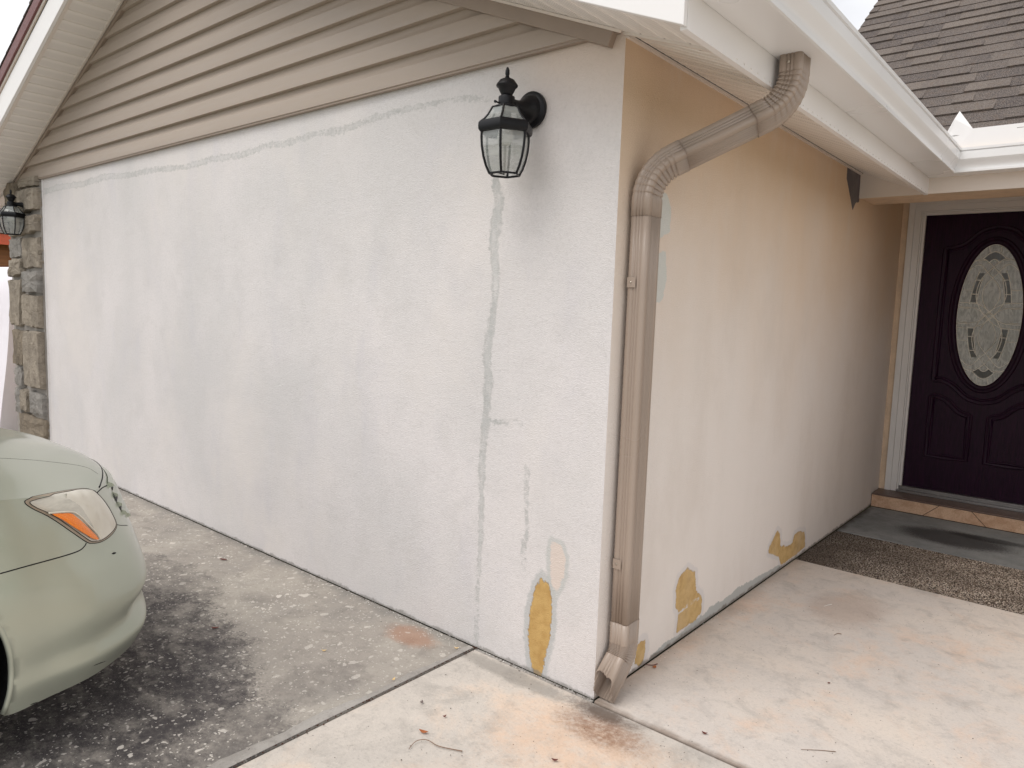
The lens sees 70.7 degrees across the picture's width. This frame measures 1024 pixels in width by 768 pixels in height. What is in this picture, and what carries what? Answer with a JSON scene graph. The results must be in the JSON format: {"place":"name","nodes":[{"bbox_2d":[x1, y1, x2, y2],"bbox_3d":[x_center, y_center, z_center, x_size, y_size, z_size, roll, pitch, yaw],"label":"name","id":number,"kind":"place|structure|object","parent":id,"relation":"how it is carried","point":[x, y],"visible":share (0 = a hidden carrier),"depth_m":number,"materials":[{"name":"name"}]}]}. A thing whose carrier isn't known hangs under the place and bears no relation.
{"place":"outdoors","nodes":[
{"label":"outdoors","id":0,"kind":"place"},
{"bbox_2d":[0,208,11,266],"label":"neighbour house","id":1,"kind":"structure","parent":0,"point":[5,258],"depth_m":19.52,"materials":[{"name":"orange paint"}]},
{"bbox_2d":[0,267,17,430],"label":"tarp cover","id":2,"kind":"object","parent":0,"point":[8,417],"visible":0.03,"depth_m":7.05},
{"bbox_2d":[0,488,473,767],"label":"driveway","id":3,"kind":"structure","parent":0,"point":[277,633],"depth_m":2.81,"materials":[{"name":"concrete"}]},
{"bbox_2d":[0,428,146,715],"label":"parked car","id":4,"kind":"object","parent":3,"relation":"on","point":[73,572],"visible":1,"depth_m":2.21,"materials":[{"name":"paint"}]},
{"bbox_2d":[7,557,458,753],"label":"plaster crumbs","id":5,"kind":"object","parent":3,"relation":"on","point":[259,667],"visible":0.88,"depth_m":3.00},
{"bbox_2d":[207,646,472,767],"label":"mortar strip","id":6,"kind":"object","parent":3,"relation":"on","point":[246,753],"visible":1,"depth_m":2.42,"materials":[{"name":"grey concrete"}]},
{"bbox_2d":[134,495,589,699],"bbox_3d":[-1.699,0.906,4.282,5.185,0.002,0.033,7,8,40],"label":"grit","id":7,"kind":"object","parent":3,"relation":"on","point":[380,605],"visible":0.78,"depth_m":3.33,"materials":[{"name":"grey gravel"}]},
{"bbox_2d":[0,0,877,62],"label":"sky","id":8,"kind":"structure","parent":0,"point":[12,12],"materials":[{"name":"white"}]},
{"bbox_2d":[237,650,735,767],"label":"walkway","id":9,"kind":"structure","parent":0,"point":[498,719],"depth_m":2.40,"materials":[{"name":"concrete"}]},
{"bbox_2d":[235,646,475,766],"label":"grit","id":10,"kind":"object","parent":9,"relation":"on","point":[372,698],"visible":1,"depth_m":2.59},
{"bbox_2d":[409,739,461,751],"bbox_3d":[-0.243,1.160,2.318,0.172,0.009,0.046,2,6,1],"label":"twig","id":11,"kind":"object","parent":9,"relation":"on","point":[437,745],"visible":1,"depth_m":2.31,"materials":[{"name":"wood"}]},
{"bbox_2d":[475,649,593,702],"bbox_3d":[0.070,1.156,2.814,0.582,0.056,0.016,7,8,40],"label":"joint filler","id":12,"kind":"object","parent":9,"relation":"attached to","point":[538,677],"visible":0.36,"depth_m":2.79,"materials":[{"name":"grey concrete"}]},
{"bbox_2d":[118,487,870,701],"bbox_3d":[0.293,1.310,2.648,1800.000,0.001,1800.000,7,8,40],"label":"ground","id":13,"kind":"structure","parent":0,"point":[499,657],"depth_m":3.84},
{"bbox_2d":[0,0,1023,698],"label":"house","id":14,"kind":"structure","parent":13,"relation":"on","point":[314,288],"depth_m":3.56,"materials":[{"name":"white paint"}]},
{"bbox_2d":[0,189,30,234],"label":"wall lantern","id":15,"kind":"object","parent":14,"relation":"attached to","point":[12,218],"depth_m":5.99,"materials":[{"name":"black metal"}]},
{"bbox_2d":[478,67,546,177],"bbox_3d":[-0.002,-0.928,2.569,0.204,0.373,0.237,7,8,40],"label":"wall lantern","id":16,"kind":"object","parent":14,"relation":"attached to","point":[508,123],"depth_m":2.51,"materials":[{"name":"black metal"}]},
{"bbox_2d":[593,51,810,703],"bbox_3d":[0.642,0.026,2.536,0.620,2.270,0.189,2,6,1],"label":"downspout","id":17,"kind":"object","parent":14,"relation":"attached to","point":[775,108],"visible":1,"depth_m":2.50,"materials":[{"name":"brown metal"}]},
{"bbox_2d":[902,211,1023,504],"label":"door","id":18,"kind":"structure","parent":14,"relation":"in","point":[965,429],"depth_m":5.25,"materials":[{"name":"paint"}]},
{"bbox_2d":[594,559,1023,767],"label":"porch floor","id":19,"kind":"structure","parent":0,"point":[924,695],"depth_m":2.82,"materials":[{"name":"concrete"}]},
{"bbox_2d":[334,569,988,767],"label":"grit","id":20,"kind":"object","parent":19,"relation":"on","point":[697,670],"visible":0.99,"depth_m":2.58,"materials":[{"name":"gravel"}]},
{"bbox_2d":[797,531,1023,614],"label":"aggregate path","id":21,"kind":"structure","parent":0,"point":[919,564],"depth_m":4.14,"materials":[{"name":"gravel"}]},
{"bbox_2d":[837,506,1023,570],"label":"entry floor","id":22,"kind":"structure","parent":0,"point":[991,546],"depth_m":4.80,"materials":[{"name":"concrete"}]},
{"bbox_2d":[872,506,1023,534],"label":"joint bed","id":23,"kind":"object","parent":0,"point":[948,520],"depth_m":5.25,"materials":[{"name":"concrete"}]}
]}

